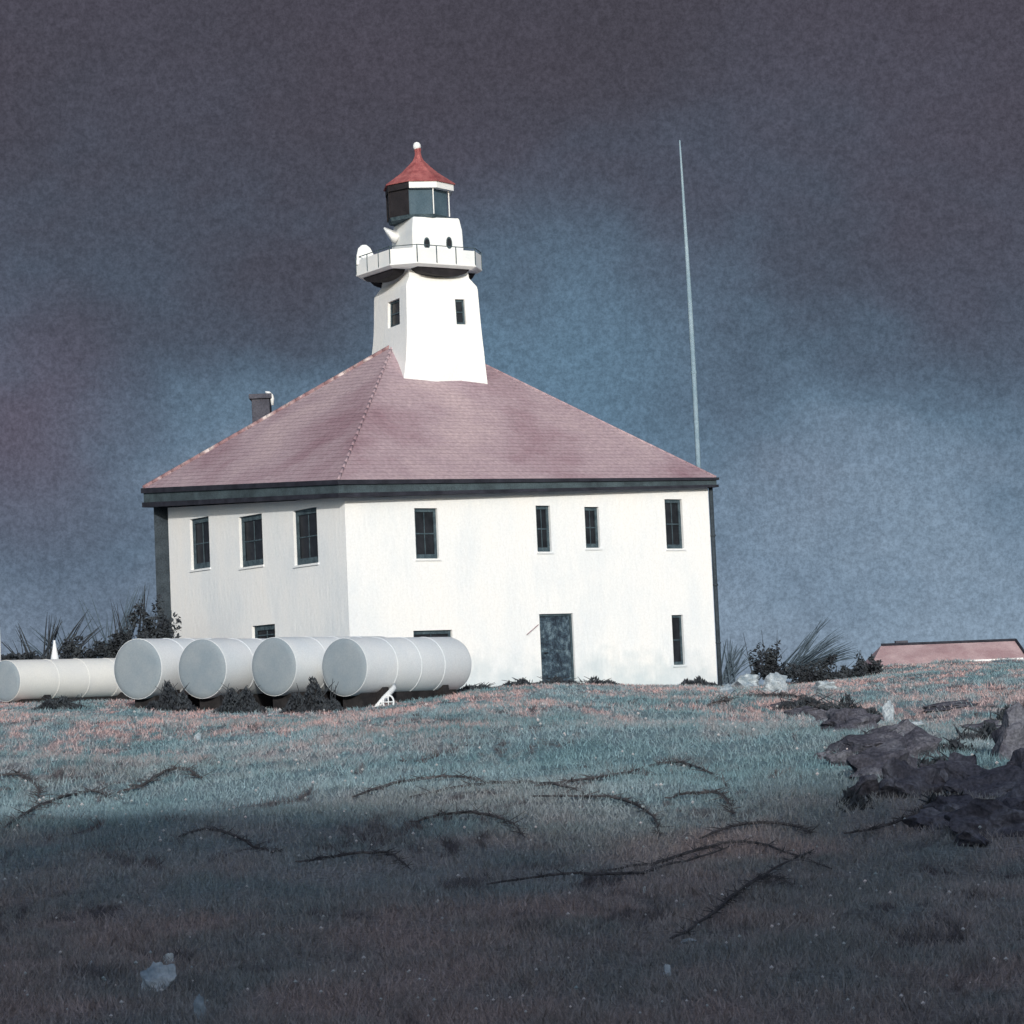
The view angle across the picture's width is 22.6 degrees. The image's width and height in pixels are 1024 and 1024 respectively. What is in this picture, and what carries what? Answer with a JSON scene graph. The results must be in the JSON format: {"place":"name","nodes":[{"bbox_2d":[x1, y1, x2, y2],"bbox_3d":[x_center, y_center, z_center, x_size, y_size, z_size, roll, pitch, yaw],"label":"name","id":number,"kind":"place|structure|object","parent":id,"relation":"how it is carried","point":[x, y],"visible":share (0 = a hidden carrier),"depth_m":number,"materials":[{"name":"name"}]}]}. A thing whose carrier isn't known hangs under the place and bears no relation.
{"place":"outdoors","nodes":[
{"label":"outdoors","id":0,"kind":"place"},
{"bbox_2d":[0,657,1023,1023],"bbox_3d":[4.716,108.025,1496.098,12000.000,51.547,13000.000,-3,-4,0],"label":"ground","id":1,"kind":"structure","parent":0,"point":[212,849],"depth_m":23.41,"materials":[{"name":"plant"}]},
{"bbox_2d":[1,650,50,660],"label":"shrub","id":2,"kind":"object","parent":1,"relation":"on","point":[30,655],"visible":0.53,"depth_m":83.96,"materials":[{"name":"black plant"}]},
{"bbox_2d":[0,767,54,801],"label":"bramble cane","id":3,"kind":"object","parent":1,"relation":"on","point":[23,776],"visible":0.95,"depth_m":41.26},
{"bbox_2d":[2,609,102,658],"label":"sedge clump","id":4,"kind":"object","parent":1,"relation":"on","point":[47,651],"visible":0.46,"depth_m":86.31,"materials":[{"name":"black plant"}]},
{"bbox_2d":[31,694,86,709],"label":"shrub","id":5,"kind":"object","parent":1,"relation":"on","point":[64,702],"visible":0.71,"depth_m":72.60,"materials":[{"name":"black plant"}]},
{"bbox_2d":[14,624,104,656],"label":"sedge clump","id":6,"kind":"object","parent":1,"relation":"on","point":[46,644],"visible":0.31,"depth_m":86.81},
{"bbox_2d":[4,784,115,827],"bbox_3d":[-6.260,3.880,33.736,1.073,0.254,10.904,-2,-4,-2],"label":"bramble cane","id":7,"kind":"object","parent":1,"relation":"on","point":[49,801],"visible":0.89,"depth_m":35.90,"materials":[{"name":"plant"}]},
{"bbox_2d":[0,640,134,702],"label":"storage tank","id":8,"kind":"object","parent":1,"relation":"on","point":[55,677],"visible":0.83,"depth_m":79.52,"materials":[{"name":"metal"}]},
{"bbox_2d":[58,633,111,658],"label":"shrub","id":9,"kind":"object","parent":1,"relation":"on","point":[75,651],"visible":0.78,"depth_m":84.60,"materials":[{"name":"black plant"}]},
{"bbox_2d":[78,583,145,647],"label":"sedge clump","id":10,"kind":"object","parent":1,"relation":"on","point":[123,619],"visible":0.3,"depth_m":87.47,"materials":[{"name":"plant"}]},
{"bbox_2d":[93,622,148,657],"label":"shrub","id":11,"kind":"object","parent":1,"relation":"on","point":[116,644],"visible":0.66,"depth_m":85.20,"materials":[{"name":"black plant"}]},
{"bbox_2d":[110,586,175,638],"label":"sedge clump","id":12,"kind":"object","parent":1,"relation":"on","point":[119,623],"visible":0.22,"depth_m":87.12,"materials":[{"name":"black plant"}]},
{"bbox_2d":[127,593,181,638],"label":"shrub","id":13,"kind":"object","parent":1,"relation":"on","point":[161,630],"visible":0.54,"depth_m":85.91,"materials":[{"name":"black plant"}]},
{"bbox_2d":[140,961,176,991],"bbox_3d":[-2.087,2.783,15.139,0.179,0.242,0.163,1,-5,-39],"label":"stone","id":14,"kind":"object","parent":1,"relation":"on","point":[154,973],"visible":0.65,"depth_m":15.13,"materials":[{"name":"stone"}]},
{"bbox_2d":[117,762,214,792],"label":"bramble cane","id":15,"kind":"object","parent":1,"relation":"on","point":[155,776],"visible":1,"depth_m":39.68,"materials":[{"name":"plant"}]},
{"bbox_2d":[163,953,173,962],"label":"stone","id":16,"kind":"object","parent":1,"relation":"on","point":[171,955],"visible":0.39,"depth_m":16.85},
{"bbox_2d":[114,638,227,707],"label":"storage tank","id":17,"kind":"object","parent":1,"relation":"on","point":[143,668],"visible":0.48,"depth_m":73.50,"materials":[{"name":"metal"}]},
{"bbox_2d":[145,680,197,711],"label":"shrub","id":18,"kind":"object","parent":1,"relation":"on","point":[169,700],"visible":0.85,"depth_m":72.03,"materials":[{"name":"black plant"}]},
{"bbox_2d":[194,733,200,739],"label":"stone","id":19,"kind":"object","parent":1,"relation":"on","point":[198,736],"visible":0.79,"depth_m":53.24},
{"bbox_2d":[193,994,205,1019],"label":"stone","id":20,"kind":"object","parent":1,"relation":"on","point":[198,1004],"visible":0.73,"depth_m":13.57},
{"bbox_2d":[178,638,272,710],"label":"storage tank","id":21,"kind":"object","parent":1,"relation":"on","point":[207,668],"visible":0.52,"depth_m":72.76,"materials":[{"name":"metal"}]},
{"bbox_2d":[178,824,283,852],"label":"bramble cane","id":22,"kind":"object","parent":1,"relation":"on","point":[249,843],"visible":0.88,"depth_m":25.88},
{"bbox_2d":[213,683,267,712],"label":"shrub","id":23,"kind":"object","parent":1,"relation":"on","point":[238,703],"visible":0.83,"depth_m":71.43,"materials":[{"name":"black plant"}]},
{"bbox_2d":[279,676,343,712],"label":"shrub","id":24,"kind":"object","parent":1,"relation":"on","point":[320,702],"visible":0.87,"depth_m":71.06,"materials":[{"name":"black plant"}]},
{"bbox_2d":[252,636,385,710],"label":"storage tank","id":25,"kind":"object","parent":1,"relation":"on","point":[282,667],"visible":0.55,"depth_m":72.34,"materials":[{"name":"metal"}]},
{"bbox_2d":[295,846,412,869],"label":"bramble cane","id":26,"kind":"object","parent":1,"relation":"on","point":[383,852],"visible":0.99,"depth_m":23.37,"materials":[{"name":"plant"}]},
{"bbox_2d":[322,637,471,708],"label":"storage tank","id":27,"kind":"object","parent":1,"relation":"on","point":[365,672],"visible":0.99,"depth_m":72.61,"materials":[{"name":"metal"}]},
{"bbox_2d":[352,766,485,797],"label":"bramble cane","id":28,"kind":"object","parent":1,"relation":"on","point":[370,789],"visible":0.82,"depth_m":35.20,"materials":[{"name":"plant"}]},
{"bbox_2d":[141,142,721,687],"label":"lighthouse","id":29,"kind":"object","parent":1,"relation":"on","point":[423,470],"visible":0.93,"depth_m":85.62,"materials":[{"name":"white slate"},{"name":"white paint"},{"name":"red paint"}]},
{"bbox_2d":[189,517,210,571],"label":"window","id":30,"kind":"structure","parent":29,"relation":"in","point":[201,548],"depth_m":88.64,"materials":[{"name":"black glass"}]},
{"bbox_2d":[238,514,263,569],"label":"window","id":31,"kind":"structure","parent":29,"relation":"in","point":[252,538],"depth_m":85.54,"materials":[{"name":"black glass"}]},
{"bbox_2d":[255,624,274,638],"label":"window","id":32,"kind":"structure","parent":29,"relation":"in","point":[263,631],"depth_m":84.75,"materials":[{"name":"black glass"}]},
{"bbox_2d":[293,508,318,567],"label":"window","id":33,"kind":"structure","parent":29,"relation":"in","point":[306,519],"depth_m":82.48,"materials":[{"name":"black glass"}]},
{"bbox_2d":[414,508,441,560],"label":"window","id":34,"kind":"structure","parent":29,"relation":"in","point":[425,519],"depth_m":81.98,"materials":[{"name":"black glass"}]},
{"bbox_2d":[413,630,450,636],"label":"window","id":35,"kind":"structure","parent":29,"relation":"in","point":[435,633],"depth_m":81.81,"materials":[{"name":"black glass"}]},
{"bbox_2d":[536,506,553,553],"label":"window","id":36,"kind":"structure","parent":29,"relation":"in","point":[542,518],"depth_m":84.52,"materials":[{"name":"black glass"}]},
{"bbox_2d":[539,614,573,681],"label":"door","id":37,"kind":"structure","parent":29,"relation":"in","point":[556,640],"depth_m":84.39,"materials":[{"name":"blue metal"}]},
{"bbox_2d":[584,507,602,549],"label":"window","id":38,"kind":"structure","parent":29,"relation":"in","point":[591,525],"depth_m":85.62,"materials":[{"name":"black glass"}]},
{"bbox_2d":[664,500,685,550],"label":"window","id":39,"kind":"structure","parent":29,"relation":"in","point":[673,532],"depth_m":87.54,"materials":[{"name":"black glass"}]},
{"bbox_2d":[672,615,686,666],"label":"window","id":40,"kind":"structure","parent":29,"relation":"in","point":[676,619],"depth_m":87.22,"materials":[{"name":"black glass"}]},
{"bbox_2d":[409,802,526,837],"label":"bramble cane","id":41,"kind":"object","parent":1,"relation":"on","point":[476,812],"visible":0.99,"depth_m":27.83,"materials":[{"name":"plant"}]},
{"bbox_2d":[457,682,498,691],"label":"shrub","id":42,"kind":"object","parent":1,"relation":"on","point":[479,686],"visible":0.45,"depth_m":78.13,"materials":[{"name":"black plant"}]},
{"bbox_2d":[409,777,596,799],"bbox_3d":[-0.092,3.373,31.168,1.758,0.239,5.094,-1,-4,-18],"label":"bramble cane","id":43,"kind":"object","parent":1,"relation":"on","point":[532,782],"visible":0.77,"depth_m":32.66,"materials":[{"name":"plant"}]},
{"bbox_2d":[3,672,1016,1016],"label":"wild flowers","id":44,"kind":"object","parent":1,"relation":"on","point":[263,934],"visible":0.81,"depth_m":22.82,"materials":[{"name":"plant"}]},
{"bbox_2d":[498,677,539,686],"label":"shrub","id":45,"kind":"object","parent":1,"relation":"on","point":[520,681],"visible":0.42,"depth_m":80.12,"materials":[{"name":"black plant"}]},
{"bbox_2d":[535,675,579,684],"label":"shrub","id":46,"kind":"object","parent":1,"relation":"on","point":[555,679],"visible":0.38,"depth_m":80.56,"materials":[{"name":"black plant"}]},
{"bbox_2d":[578,676,621,684],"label":"shrub","id":47,"kind":"object","parent":1,"relation":"on","point":[598,681],"visible":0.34,"depth_m":82.17,"materials":[{"name":"black plant"}]},
{"bbox_2d":[532,790,673,836],"bbox_3d":[1.220,3.173,27.320,0.820,0.314,5.608,-2,-4,-12],"label":"bramble cane","id":48,"kind":"object","parent":1,"relation":"on","point":[635,803],"visible":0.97,"depth_m":28.23,"materials":[{"name":"plant"}]},
{"bbox_2d":[486,843,728,884],"bbox_3d":[1.231,3.052,22.198,0.995,0.136,3.631,-6,-5,38],"label":"bramble cane","id":49,"kind":"object","parent":1,"relation":"on","point":[586,874],"visible":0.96,"depth_m":21.54,"materials":[{"name":"plant"}]},
{"bbox_2d":[534,757,731,786],"bbox_3d":[1.534,3.419,33.354,2.522,0.249,7.838,-3,-4,0],"label":"bramble cane","id":50,"kind":"object","parent":1,"relation":"on","point":[677,761],"visible":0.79,"depth_m":33.86,"materials":[{"name":"plant"}]},
{"bbox_2d":[663,964,671,976],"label":"stone","id":51,"kind":"object","parent":1,"relation":"on","point":[667,967],"visible":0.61,"depth_m":15.12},
{"bbox_2d":[681,938,696,943],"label":"stone","id":52,"kind":"object","parent":1,"relation":"on","point":[684,940],"visible":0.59,"depth_m":16.58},
{"bbox_2d":[679,140,700,467],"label":"radio mast","id":53,"kind":"object","parent":1,"relation":"on","point":[693,374],"visible":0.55,"depth_m":100.67,"materials":[{"name":"metal"}]},
{"bbox_2d":[681,676,718,686],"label":"shrub","id":54,"kind":"object","parent":1,"relation":"on","point":[698,679],"visible":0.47,"depth_m":85.12,"materials":[{"name":"black plant"}]},
{"bbox_2d":[664,787,740,816],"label":"bramble cane","id":55,"kind":"object","parent":1,"relation":"on","point":[695,792],"visible":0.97,"depth_m":28.16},
{"bbox_2d":[608,836,831,870],"bbox_3d":[1.997,3.060,22.957,1.908,0.184,2.524,-3,-4,11],"label":"bramble cane","id":56,"kind":"object","parent":1,"relation":"on","point":[739,841],"visible":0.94,"depth_m":23.32,"materials":[{"name":"plant"}]},
{"bbox_2d":[720,683,735,693],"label":"rock","id":57,"kind":"object","parent":1,"relation":"on","point":[728,687],"visible":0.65,"depth_m":70.86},
{"bbox_2d":[669,869,793,938],"bbox_3d":[1.663,2.848,18.719,0.459,0.132,4.722,-3,-4,12],"label":"bramble cane","id":58,"kind":"object","parent":1,"relation":"on","point":[716,910],"visible":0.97,"depth_m":19.09,"materials":[{"name":"plant"}]},
{"bbox_2d":[717,636,758,683],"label":"sedge clump","id":59,"kind":"object","parent":1,"relation":"on","point":[729,672],"visible":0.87,"depth_m":89.74,"materials":[{"name":"plant"}]},
{"bbox_2d":[731,674,758,687],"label":"rock","id":60,"kind":"object","parent":1,"relation":"on","point":[749,680],"visible":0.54,"depth_m":85.51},
{"bbox_2d":[699,815,818,838],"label":"bramble cane","id":61,"kind":"object","parent":1,"relation":"on","point":[730,826],"visible":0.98,"depth_m":24.93,"materials":[{"name":"plant"}]},
{"bbox_2d":[704,848,815,915],"bbox_3d":[1.946,2.931,20.386,0.296,0.191,5.652,-4,-4,14],"label":"bramble cane","id":62,"kind":"object","parent":1,"relation":"on","point":[773,868],"visible":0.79,"depth_m":21.10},
{"bbox_2d":[707,688,815,705],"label":"bramble cane","id":63,"kind":"object","parent":1,"relation":"on","point":[722,700],"visible":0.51,"depth_m":61.31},
{"bbox_2d":[743,630,790,686],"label":"shrub","id":64,"kind":"object","parent":1,"relation":"on","point":[770,663],"visible":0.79,"depth_m":92.50,"materials":[{"name":"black plant"}]},
{"bbox_2d":[763,672,787,692],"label":"rock","id":65,"kind":"object","parent":1,"relation":"on","point":[775,681],"visible":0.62,"depth_m":76.15,"materials":[{"name":"stone"}]},
{"bbox_2d":[764,701,801,707],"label":"rock","id":66,"kind":"object","parent":1,"relation":"on","point":[773,705],"visible":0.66,"depth_m":57.65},
{"bbox_2d":[754,688,826,706],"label":"bramble cane","id":67,"kind":"object","parent":1,"relation":"on","point":[794,696],"visible":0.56,"depth_m":62.00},
{"bbox_2d":[783,706,818,716],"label":"rock","id":68,"kind":"object","parent":1,"relation":"on","point":[803,709],"visible":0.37,"depth_m":55.26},
{"bbox_2d":[772,693,837,709],"bbox_3d":[6.545,4.296,57.525,1.694,0.446,1.263,-3,-4,0],"label":"shrub","id":69,"kind":"object","parent":1,"relation":"on","point":[801,702],"visible":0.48,"depth_m":57.31,"materials":[{"name":"black plant"}]},
{"bbox_2d":[785,654,843,683],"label":"shrub","id":70,"kind":"object","parent":1,"relation":"on","point":[805,674],"visible":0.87,"depth_m":91.48,"materials":[{"name":"black plant"}]},
{"bbox_2d":[809,709,827,723],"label":"rock","id":71,"kind":"object","parent":1,"relation":"on","point":[819,714],"visible":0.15,"depth_m":50.57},
{"bbox_2d":[778,617,860,678],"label":"sedge clump","id":72,"kind":"object","parent":1,"relation":"on","point":[809,656],"visible":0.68,"depth_m":93.13,"materials":[{"name":"plant"}]},
{"bbox_2d":[810,681,839,691],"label":"rock","id":73,"kind":"object","parent":1,"relation":"on","point":[821,685],"visible":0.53,"depth_m":72.25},
{"bbox_2d":[814,749,835,758],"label":"rock","id":74,"kind":"object","parent":1,"relation":"on","point":[820,755],"visible":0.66,"depth_m":36.38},
{"bbox_2d":[824,750,855,766],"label":"rock","id":75,"kind":"object","parent":1,"relation":"on","point":[837,758],"visible":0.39,"depth_m":35.41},
{"bbox_2d":[810,692,882,717],"bbox_3d":[7.124,4.171,54.937,1.716,0.686,1.408,-3,-4,0],"label":"shrub","id":76,"kind":"object","parent":1,"relation":"on","point":[848,704],"visible":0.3,"depth_m":54.83,"materials":[{"name":"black plant"}]},
{"bbox_2d":[833,661,864,679],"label":"shrub","id":77,"kind":"object","parent":1,"relation":"on","point":[844,672],"visible":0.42,"depth_m":92.13,"materials":[{"name":"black plant"}]},
{"bbox_2d":[819,708,880,731],"bbox_3d":[5.699,3.596,43.548,1.180,0.567,1.044,-9,0,-32],"label":"rock","id":78,"kind":"object","parent":1,"relation":"on","point":[843,718],"visible":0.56,"depth_m":43.38,"materials":[{"name":"stone"}]},
{"bbox_2d":[836,786,874,812],"bbox_3d":[3.512,2.988,26.390,0.407,0.326,1.177,-3,-4,0],"label":"shrub","id":79,"kind":"object","parent":1,"relation":"on","point":[852,797],"visible":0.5,"depth_m":26.15,"materials":[{"name":"black plant"}]},
{"bbox_2d":[822,731,903,753],"bbox_3d":[5.038,3.442,36.848,0.810,0.549,1.589,0,-5,-34],"label":"rock","id":80,"kind":"object","parent":1,"relation":"on","point":[858,743],"visible":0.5,"depth_m":36.58,"materials":[{"name":"stone"}]},
{"bbox_2d":[848,774,881,798],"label":"rock","id":81,"kind":"object","parent":1,"relation":"on","point":[869,784],"visible":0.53,"depth_m":26.77,"materials":[{"name":"stone"}]},
{"bbox_2d":[850,650,883,675],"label":"shrub","id":82,"kind":"object","parent":1,"relation":"on","point":[875,667],"visible":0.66,"depth_m":93.67,"materials":[{"name":"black plant"}]},
{"bbox_2d":[846,738,917,778],"bbox_3d":[4.427,3.056,30.625,0.967,0.614,0.762,-10,-4,-5],"label":"rock","id":83,"kind":"object","parent":1,"relation":"on","point":[870,761],"visible":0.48,"depth_m":30.38,"materials":[{"name":"stone"}]},
{"bbox_2d":[844,805,922,834],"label":"bramble cane","id":84,"kind":"object","parent":1,"relation":"on","point":[880,826],"visible":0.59,"depth_m":24.31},
{"bbox_2d":[882,700,893,722],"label":"rock","id":85,"kind":"object","parent":1,"relation":"on","point":[888,710],"visible":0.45,"depth_m":53.06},
{"bbox_2d":[864,719,917,735],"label":"rock","id":86,"kind":"object","parent":1,"relation":"on","point":[905,726],"visible":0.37,"depth_m":41.01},
{"bbox_2d":[878,757,946,797],"bbox_3d":[4.218,2.892,26.940,0.850,0.579,0.573,6,-6,-11],"label":"rock","id":87,"kind":"object","parent":1,"relation":"on","point":[902,776],"visible":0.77,"depth_m":26.76,"materials":[{"name":"stone"}]},
{"bbox_2d":[911,721,924,726],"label":"rock","id":88,"kind":"object","parent":1,"relation":"on","point":[919,723],"visible":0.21,"depth_m":45.47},
{"bbox_2d":[901,727,941,758],"bbox_3d":[5.670,3.347,35.779,0.811,0.691,0.611,0,-5,-30],"label":"rock","id":89,"kind":"object","parent":1,"relation":"on","point":[919,740],"visible":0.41,"depth_m":35.65,"materials":[{"name":"stone"}]},
{"bbox_2d":[902,807,949,829],"bbox_3d":[3.955,2.958,24.213,0.521,0.323,0.379,-4,-4,15],"label":"rock","id":90,"kind":"object","parent":1,"relation":"on","point":[927,816],"visible":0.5,"depth_m":24.15,"materials":[{"name":"stone"}]},
{"bbox_2d":[916,751,950,767],"bbox_3d":[5.533,3.322,33.555,0.817,0.371,1.162,-3,-4,0],"label":"shrub","id":91,"kind":"object","parent":1,"relation":"on","point":[935,759],"visible":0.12,"depth_m":33.48,"materials":[{"name":"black plant"}]},
{"bbox_2d":[914,791,962,810],"bbox_3d":[4.336,2.933,25.464,0.738,0.326,1.404,-3,-4,0],"label":"shrub","id":92,"kind":"object","parent":1,"relation":"on","point":[932,798],"visible":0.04,"depth_m":25.62,"materials":[{"name":"black plant"}]},
{"bbox_2d":[864,638,1023,667],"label":"cottage","id":93,"kind":"structure","parent":1,"relation":"on","point":[907,652],"depth_m":186.46,"materials":[{"name":"pink paint"}]},
{"bbox_2d":[922,794,972,811],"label":"rock","id":94,"kind":"object","parent":1,"relation":"on","point":[951,803],"visible":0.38,"depth_m":24.90,"materials":[{"name":"stone"}]},
{"bbox_2d":[922,700,977,711],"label":"rock","id":95,"kind":"object","parent":1,"relation":"on","point":[946,704],"visible":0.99,"depth_m":54.12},
{"bbox_2d":[939,752,976,781],"bbox_3d":[5.000,2.938,28.089,0.562,0.610,0.561,-6,-5,39],"label":"rock","id":96,"kind":"object","parent":1,"relation":"on","point":[943,774],"visible":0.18,"depth_m":28.18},
{"bbox_2d":[937,737,980,752],"bbox_3d":[6.317,3.374,36.703,0.682,0.309,1.202,-3,-4,0],"label":"shrub","id":97,"kind":"object","parent":1,"relation":"on","point":[955,743],"visible":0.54,"depth_m":36.44,"materials":[{"name":"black plant"}]},
{"bbox_2d":[954,830,991,846],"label":"rock","id":98,"kind":"object","parent":1,"relation":"on","point":[969,838],"visible":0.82,"depth_m":22.85,"materials":[{"name":"stone"}]},
{"bbox_2d":[954,721,999,740],"bbox_3d":[7.635,3.554,41.063,1.303,0.435,1.085,-3,-4,0],"label":"shrub","id":99,"kind":"object","parent":1,"relation":"on","point":[988,728],"visible":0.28,"depth_m":40.89,"materials":[{"name":"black plant"}]},
{"bbox_2d":[961,720,1000,731],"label":"rock","id":100,"kind":"object","parent":1,"relation":"on","point":[975,726],"visible":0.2,"depth_m":42.78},
{"bbox_2d":[944,759,1023,798],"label":"rock","id":101,"kind":"object","parent":1,"relation":"on","point":[965,776],"visible":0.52,"depth_m":26.62,"materials":[{"name":"stone"}]},
{"bbox_2d":[944,798,1023,837],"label":"rock","id":102,"kind":"object","parent":1,"relation":"on","point":[988,815],"visible":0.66,"depth_m":23.31,"materials":[{"name":"stone"}]},
{"bbox_2d":[988,704,1011,722],"bbox_3d":[9.262,3.809,47.503,1.030,0.502,1.332,-3,-4,0],"label":"shrub","id":103,"kind":"object","parent":1,"relation":"on","point":[999,716],"visible":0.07,"depth_m":47.52,"materials":[{"name":"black plant"}]},
{"bbox_2d":[990,702,1023,759],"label":"rock","id":104,"kind":"object","parent":1,"relation":"on","point":[1008,737],"visible":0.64,"depth_m":34.48,"materials":[{"name":"stone"}]},
{"bbox_2d":[996,783,1023,810],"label":"rock","id":105,"kind":"object","parent":1,"relation":"on","point":[1014,797],"visible":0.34,"depth_m":24.36,"materials":[{"name":"stone"}]},
{"bbox_2d":[1006,748,1023,770],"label":"rock","id":106,"kind":"object","parent":1,"relation":"on","point":[1017,758],"visible":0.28,"depth_m":27.89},
{"bbox_2d":[0,0,1023,701],"label":"sky","id":107,"kind":"structure","parent":0,"point":[191,191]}
]}

